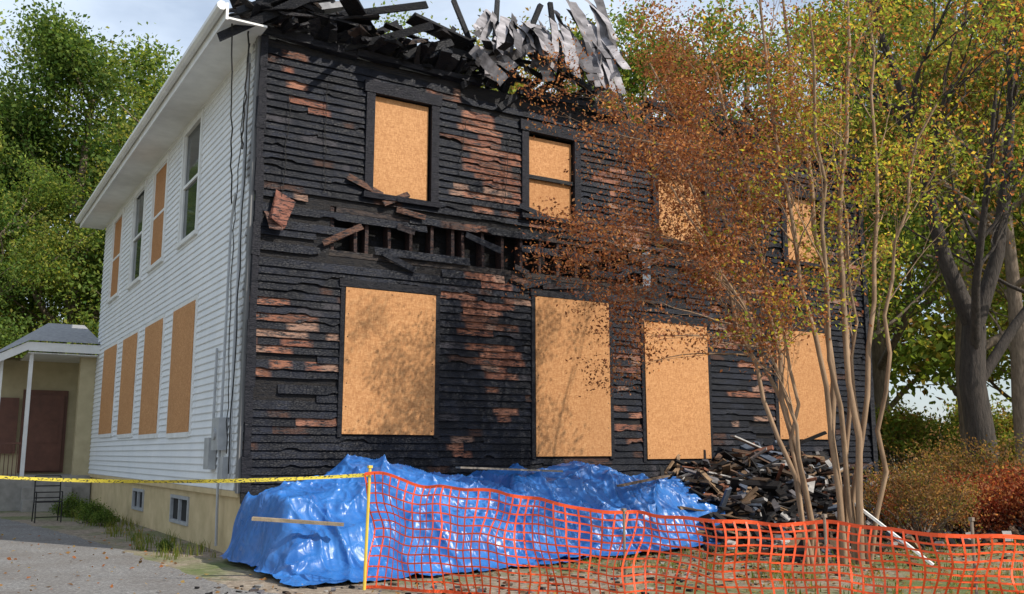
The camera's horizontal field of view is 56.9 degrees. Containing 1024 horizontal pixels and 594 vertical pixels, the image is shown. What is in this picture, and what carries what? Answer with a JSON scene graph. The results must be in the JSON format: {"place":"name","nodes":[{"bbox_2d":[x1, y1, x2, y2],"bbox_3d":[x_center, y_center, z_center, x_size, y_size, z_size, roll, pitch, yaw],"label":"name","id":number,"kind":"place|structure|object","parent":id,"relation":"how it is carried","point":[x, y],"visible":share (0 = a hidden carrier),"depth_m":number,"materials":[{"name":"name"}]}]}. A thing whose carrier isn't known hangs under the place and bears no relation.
{"place":"outdoors","nodes":[
{"label":"outdoors","id":0,"kind":"place"},
{"bbox_2d":[0,357,96,474],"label":"porch wall","id":1,"kind":"structure","parent":0,"point":[76,381],"depth_m":27.65,"materials":[{"name":"beige paint"}]},
{"bbox_2d":[0,390,68,475],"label":"porch door","id":2,"kind":"structure","parent":1,"relation":"in","point":[45,444],"depth_m":27.66,"materials":[{"name":"brown wood"}]},
{"bbox_2d":[0,342,100,475],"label":"porch frame","id":3,"kind":"object","parent":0,"point":[30,357],"visible":0.89,"depth_m":25.90,"materials":[{"name":"white wood"}]},
{"bbox_2d":[0,323,99,352],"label":"porch roof","id":4,"kind":"structure","parent":3,"relation":"on","point":[65,333],"depth_m":27.50,"materials":[{"name":"white metal"}]},
{"bbox_2d":[0,518,278,593],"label":"driveway","id":5,"kind":"structure","parent":0,"point":[56,571],"depth_m":12.23,"materials":[{"name":"concrete"}]},
{"bbox_2d":[0,460,1023,593],"bbox_3d":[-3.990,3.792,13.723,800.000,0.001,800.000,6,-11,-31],"label":"ground","id":6,"kind":"structure","parent":0,"point":[226,571],"depth_m":11.97,"materials":[{"name":"soil"}]},
{"bbox_2d":[0,240,46,354],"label":"tree","id":7,"kind":"object","parent":6,"relation":"on","point":[6,329],"visible":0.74,"depth_m":33.03,"materials":[{"name":"green plant"}]},
{"bbox_2d":[0,474,90,511],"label":"porch steps","id":8,"kind":"structure","parent":6,"relation":"on","point":[16,495],"depth_m":25.16,"materials":[{"name":"grey concrete"}]},
{"bbox_2d":[31,475,62,522],"bbox_3d":[-10.357,4.502,21.096,0.548,1.016,0.647,6,-11,-31],"label":"metal chair","id":9,"kind":"object","parent":6,"relation":"on","point":[35,501],"visible":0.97,"depth_m":21.12,"materials":[{"name":"black metal"}]},
{"bbox_2d":[0,76,98,354],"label":"tree","id":10,"kind":"object","parent":6,"relation":"on","point":[9,180],"visible":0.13,"depth_m":43.40,"materials":[{"name":"green plant"}]},
{"bbox_2d":[0,118,105,357],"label":"tree","id":11,"kind":"object","parent":6,"relation":"on","point":[42,198],"visible":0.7,"depth_m":37.03,"materials":[{"name":"green plant"}]},
{"bbox_2d":[48,491,93,516],"bbox_3d":[-10.541,5.001,22.707,1.205,0.666,1.035,-8,-12,40],"label":"garden plant","id":12,"kind":"object","parent":6,"relation":"on","point":[72,503],"visible":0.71,"depth_m":22.61,"materials":[{"name":"green plant"}]},
{"bbox_2d":[0,0,148,353],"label":"tree","id":13,"kind":"object","parent":6,"relation":"on","point":[58,66],"visible":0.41,"depth_m":41.54,"materials":[{"name":"green plant"}]},
{"bbox_2d":[0,9,181,351],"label":"tree","id":14,"kind":"object","parent":6,"relation":"on","point":[151,63],"visible":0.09,"depth_m":47.01,"materials":[{"name":"green plant"}]},
{"bbox_2d":[68,497,119,523],"bbox_3d":[-9.187,4.709,20.774,0.931,0.600,1.084,-7,-12,36],"label":"garden plant","id":15,"kind":"object","parent":6,"relation":"on","point":[89,509],"visible":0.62,"depth_m":20.62,"materials":[{"name":"green plant"}]},
{"bbox_2d":[85,506,122,526],"bbox_3d":[-8.549,4.606,19.815,0.724,0.466,0.843,4,-10,-21],"label":"garden plant","id":16,"kind":"object","parent":6,"relation":"on","point":[101,517],"visible":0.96,"depth_m":19.72,"materials":[{"name":"green plant"}]},
{"bbox_2d":[0,18,254,354],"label":"tree","id":17,"kind":"object","parent":6,"relation":"on","point":[99,174],"visible":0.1,"depth_m":41.68,"materials":[{"name":"green plant"}]},
{"bbox_2d":[17,65,254,354],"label":"tree","id":18,"kind":"object","parent":6,"relation":"on","point":[77,209],"depth_m":40.42,"materials":[{"name":"green plant"}]},
{"bbox_2d":[154,538,173,551],"bbox_3d":[-5.410,3.862,14.736,0.362,0.233,0.422,1,-9,-4],"label":"garden plant","id":19,"kind":"object","parent":6,"relation":"on","point":[163,545],"visible":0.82,"depth_m":14.70,"materials":[{"name":"green plant"}]},
{"bbox_2d":[88,474,240,552],"bbox_3d":[-1.851,5.078,23.788,14.330,1.150,14.970,6,-11,-31],"label":"foundation","id":20,"kind":"object","parent":6,"relation":"on","point":[154,514],"visible":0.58,"depth_m":17.29,"materials":[{"name":"beige concrete"}]},
{"bbox_2d":[131,488,189,525],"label":"basement windows","id":21,"kind":"structure","parent":20,"relation":"attached to","point":[178,520],"depth_m":17.61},
{"bbox_2d":[135,491,186,520],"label":"basement panes","id":22,"kind":"object","parent":21,"relation":"in","point":[183,511],"visible":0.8,"depth_m":17.42,"materials":[{"name":"black glass"}]},
{"bbox_2d":[235,36,260,493],"bbox_3d":[-4.037,-0.626,14.497,0.055,7.130,0.120,6,-11,-31],"label":"corner post","id":23,"kind":"object","parent":20,"relation":"on","point":[246,299],"visible":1,"depth_m":14.41,"materials":[{"name":"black wood"}]},
{"bbox_2d":[363,465,372,589],"bbox_3d":[-1.635,2.646,10.667,0.091,1.466,0.071,6,-11,-31],"label":"fence post","id":24,"kind":"object","parent":6,"relation":"on","point":[369,467],"visible":1,"depth_m":10.66,"materials":[{"name":"yellow paint"}]},
{"bbox_2d":[0,473,367,482],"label":"caution tape","id":25,"kind":"object","parent":24,"relation":"attached to","point":[186,481],"visible":1,"depth_m":11.18,"materials":[{"name":"yellow plastic"}]},
{"bbox_2d":[105,166,650,490],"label":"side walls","id":26,"kind":"structure","parent":6,"relation":"on","point":[645,277],"depth_m":28.75,"materials":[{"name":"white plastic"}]},
{"bbox_2d":[88,41,255,490],"bbox_3d":[-7.963,0.355,20.812,0.028,7.198,14.880,6,-11,-31],"label":"side siding","id":27,"kind":"object","parent":26,"relation":"attached to","point":[170,282],"visible":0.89,"depth_m":17.36,"materials":[{"name":"white plastic"}]},
{"bbox_2d":[98,109,204,438],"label":"side window frames","id":28,"kind":"structure","parent":27,"relation":"attached to","point":[184,186],"depth_m":20.24,"materials":[{"name":"white wood"}]},
{"bbox_2d":[111,122,200,429],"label":"window panes","id":29,"kind":"object","parent":28,"relation":"attached to","point":[191,189],"visible":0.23,"depth_m":18.75,"materials":[{"name":"grey glass"}]},
{"bbox_2d":[203,53,250,545],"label":"meter boxes","id":30,"kind":"object","parent":27,"relation":"attached to","point":[217,440],"visible":0.92,"depth_m":14.84,"materials":[{"name":"grey metal"}]},
{"bbox_2d":[98,96,830,458],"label":"plywood boards","id":31,"kind":"object","parent":26,"relation":"attached to","point":[388,362],"visible":0.77,"depth_m":17.33,"materials":[{"name":"beige wood"}]},
{"bbox_2d":[230,1,735,144],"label":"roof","id":32,"kind":"structure","parent":26,"relation":"on","point":[331,8],"depth_m":16.25,"materials":[{"name":"black"}]},
{"bbox_2d":[75,0,266,229],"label":"eave and gutter","id":33,"kind":"object","parent":32,"relation":"attached to","point":[201,71],"visible":1,"depth_m":18.30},
{"bbox_2d":[217,0,861,162],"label":"burned rafters","id":34,"kind":"object","parent":26,"relation":"attached to","point":[350,27],"visible":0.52,"depth_m":16.18,"materials":[{"name":"black wood"}]},
{"bbox_2d":[226,23,622,473],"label":"hanging wires","id":35,"kind":"object","parent":34,"relation":"hanging from","point":[248,66],"visible":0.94,"depth_m":14.81,"materials":[{"name":"black rubber"}]},
{"bbox_2d":[469,0,630,93],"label":"collapsed roofing","id":36,"kind":"object","parent":34,"relation":"on","point":[596,65],"visible":0.94,"depth_m":17.81,"materials":[{"name":"silver metal"}]},
{"bbox_2d":[252,38,870,465],"bbox_3d":[2.040,0.452,18.191,14.280,8.050,0.240,6,-11,-31],"label":"front sheathing","id":37,"kind":"object","parent":26,"relation":"attached to","point":[356,248],"visible":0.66,"depth_m":16.47,"materials":[{"name":"brown wood"}]},
{"bbox_2d":[242,46,872,491],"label":"burned clapboards","id":38,"kind":"object","parent":37,"relation":"attached to","point":[486,412],"visible":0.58,"depth_m":16.23,"materials":[{"name":"black wood"}]},
{"bbox_2d":[221,454,606,585],"bbox_3d":[-1.234,2.950,13.276,4.936,1.471,3.375,6,-11,-31],"label":"blue tarp","id":39,"kind":"object","parent":6,"relation":"on","point":[293,554],"visible":0.79,"depth_m":12.42,"materials":[{"name":"blue plastic"}]},
{"bbox_2d":[251,517,343,525],"bbox_3d":[-2.603,2.736,11.519,1.104,0.122,0.092,1,-9,-7],"label":"wooden plank","id":40,"kind":"object","parent":39,"relation":"on","point":[266,519],"visible":1,"depth_m":11.48,"materials":[{"name":"brown wood"}]},
{"bbox_2d":[373,1,514,85],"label":"tree","id":41,"kind":"object","parent":6,"relation":"on","point":[403,22],"visible":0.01,"depth_m":45.88,"materials":[{"name":"green plant"}]},
{"bbox_2d":[0,86,1023,474],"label":"background trees","id":42,"kind":"object","parent":6,"relation":"on","point":[920,356],"visible":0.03,"depth_m":50.43,"materials":[{"name":"green plant"}]},
{"bbox_2d":[0,529,1023,593],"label":"leaf litter","id":43,"kind":"object","parent":6,"relation":"on","point":[631,561],"visible":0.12,"depth_m":11.91,"materials":[{"name":"brown plant"}]},
{"bbox_2d":[421,7,661,115],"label":"tree","id":44,"kind":"object","parent":6,"relation":"on","point":[516,84],"visible":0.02,"depth_m":43.58,"materials":[{"name":"green plant"}]},
{"bbox_2d":[468,461,726,558],"bbox_3d":[2.062,3.372,15.585,5.682,1.333,2.829,6,-11,-31],"label":"blue tarp","id":45,"kind":"object","parent":6,"relation":"on","point":[583,484],"visible":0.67,"depth_m":14.83,"materials":[{"name":"blue plastic"}]},
{"bbox_2d":[456,467,562,471],"bbox_3d":[-0.007,2.614,14.319,2.029,0.106,0.124,8,-12,-39],"label":"wooden plank","id":46,"kind":"object","parent":45,"relation":"on","point":[510,469],"visible":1,"depth_m":14.23,"materials":[{"name":"brown wood"}]},
{"bbox_2d":[616,475,669,486],"bbox_3d":[2.174,3.011,15.493,0.096,0.152,1.752,-6,-11,34],"label":"wooden plank","id":47,"kind":"object","parent":45,"relation":"on","point":[640,481],"visible":1,"depth_m":15.38,"materials":[{"name":"brown wood"}]},
{"bbox_2d":[195,537,1023,593],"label":"scattered rubble","id":48,"kind":"object","parent":6,"relation":"on","point":[612,588],"visible":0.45,"depth_m":11.39,"materials":[{"name":"brown wood"}]},
{"bbox_2d":[621,508,626,589],"bbox_3d":[1.125,2.646,9.418,0.037,1.055,0.036,6,-11,-31],"label":"fence post","id":49,"kind":"object","parent":6,"relation":"on","point":[623,510],"visible":0.77,"depth_m":9.44,"materials":[{"name":"grey metal"}]},
{"bbox_2d":[484,0,881,250],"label":"tree","id":50,"kind":"object","parent":6,"relation":"on","point":[628,80],"visible":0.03,"depth_m":38.02,"materials":[{"name":"green plant"}]},
{"bbox_2d":[364,471,1023,593],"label":"orange safety fence","id":51,"kind":"object","parent":6,"relation":"on","point":[837,547],"visible":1,"depth_m":9.21,"materials":[{"name":"orange plastic"}]},
{"bbox_2d":[491,0,1023,564],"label":"crape myrtle tree","id":52,"kind":"object","parent":6,"relation":"on","point":[847,494],"visible":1,"depth_m":13.56,"materials":[{"name":"brown plant"}]},
{"bbox_2d":[580,0,1015,343],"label":"tree","id":53,"kind":"object","parent":6,"relation":"on","point":[917,228],"visible":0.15,"depth_m":31.52,"materials":[{"name":"green plant"}]},
{"bbox_2d":[821,514,829,593],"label":"fence post","id":54,"kind":"object","parent":6,"relation":"on","point":[824,516],"visible":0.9,"depth_m":8.57,"materials":[{"name":"grey metal"}]},
{"bbox_2d":[660,431,1023,562],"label":"debris pile","id":55,"kind":"object","parent":6,"relation":"on","point":[754,481],"visible":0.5,"depth_m":16.90,"materials":[{"name":"brown wood"}]},
{"bbox_2d":[664,0,1023,477],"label":"tree","id":56,"kind":"object","parent":6,"relation":"on","point":[977,367],"visible":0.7,"depth_m":22.32,"materials":[{"name":"green plant"}]},
{"bbox_2d":[735,0,1023,465],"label":"tree","id":57,"kind":"object","parent":6,"relation":"on","point":[992,341],"visible":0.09,"depth_m":33.92,"materials":[{"name":"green plant"}]},
{"bbox_2d":[854,503,933,564],"bbox_3d":[5.178,3.208,12.932,1.048,0.859,0.103,-5,-11,29],"label":"white board","id":58,"kind":"object","parent":6,"relation":"on","point":[877,521],"visible":0.64,"depth_m":12.86,"materials":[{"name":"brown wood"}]},
{"bbox_2d":[775,0,1023,474],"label":"tree","id":59,"kind":"object","parent":6,"relation":"on","point":[879,352],"visible":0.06,"depth_m":38.52,"materials":[{"name":"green plant"}]},
{"bbox_2d":[863,469,950,519],"bbox_3d":[7.804,4.002,18.477,2.842,1.279,2.674,1,-9,-4],"label":"red maple shrub","id":60,"kind":"object","parent":6,"relation":"on","point":[888,489],"visible":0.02,"depth_m":18.22,"materials":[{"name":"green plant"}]},
{"bbox_2d":[807,0,1023,468],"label":"tree","id":61,"kind":"object","parent":6,"relation":"on","point":[1012,267],"visible":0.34,"depth_m":28.17,"materials":[{"name":"green plant"}]},
{"bbox_2d":[850,445,997,542],"bbox_3d":[6.760,3.321,15.729,2.452,1.720,2.546,-8,-12,41],"label":"brown shrub","id":62,"kind":"object","parent":6,"relation":"on","point":[914,496],"visible":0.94,"depth_m":15.46,"materials":[{"name":"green plant"}]},
{"bbox_2d":[865,470,1020,540],"bbox_3d":[7.867,3.751,16.962,2.674,1.279,2.842,8,-13,-42],"label":"red maple shrub","id":63,"kind":"object","parent":6,"relation":"on","point":[980,520],"visible":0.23,"depth_m":16.77,"materials":[{"name":"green plant"}]},
{"bbox_2d":[875,387,1015,480],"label":"undergrowth shrubs","id":64,"kind":"object","parent":6,"relation":"on","point":[899,429],"visible":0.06,"depth_m":35.93,"materials":[{"name":"green plant"}]},
{"bbox_2d":[889,32,1023,355],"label":"tree","id":65,"kind":"object","parent":6,"relation":"on","point":[999,321],"visible":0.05,"depth_m":38.97,"materials":[{"name":"green plant"}]},
{"bbox_2d":[891,419,1023,487],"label":"brown shrub","id":66,"kind":"object","parent":6,"relation":"on","point":[956,463],"visible":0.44,"depth_m":18.78,"materials":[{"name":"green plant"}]},
{"bbox_2d":[968,517,977,593],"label":"fence post","id":67,"kind":"object","parent":6,"relation":"on","point":[971,519],"visible":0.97,"depth_m":8.12,"materials":[{"name":"metal"}]},
{"bbox_2d":[936,459,1023,532],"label":"red maple shrub","id":68,"kind":"object","parent":6,"relation":"on","point":[1007,475],"visible":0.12,"depth_m":17.38,"materials":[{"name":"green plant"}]},
{"bbox_2d":[953,465,1023,538],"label":"red maple shrub","id":69,"kind":"object","parent":6,"relation":"on","point":[1015,502],"visible":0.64,"depth_m":16.74,"materials":[{"name":"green plant"}]},
{"bbox_2d":[0,0,1023,426],"label":"sky","id":70,"kind":"structure","parent":0,"point":[175,20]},
{"bbox_2d":[59,506,1023,593],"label":"grass","id":71,"kind":"structure","parent":0,"point":[141,538],"depth_m":13.42,"materials":[{"name":"green plant"}]},
{"bbox_2d":[240,26,878,503],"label":"burned trim","id":72,"kind":"structure","parent":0,"point":[304,40],"depth_m":15.13,"materials":[{"name":"black wood"}]},
{"bbox_2d":[336,78,835,461],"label":"front window frames","id":73,"kind":"structure","parent":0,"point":[373,89],"depth_m":16.80,"materials":[{"name":"brown wood"}]}
]}

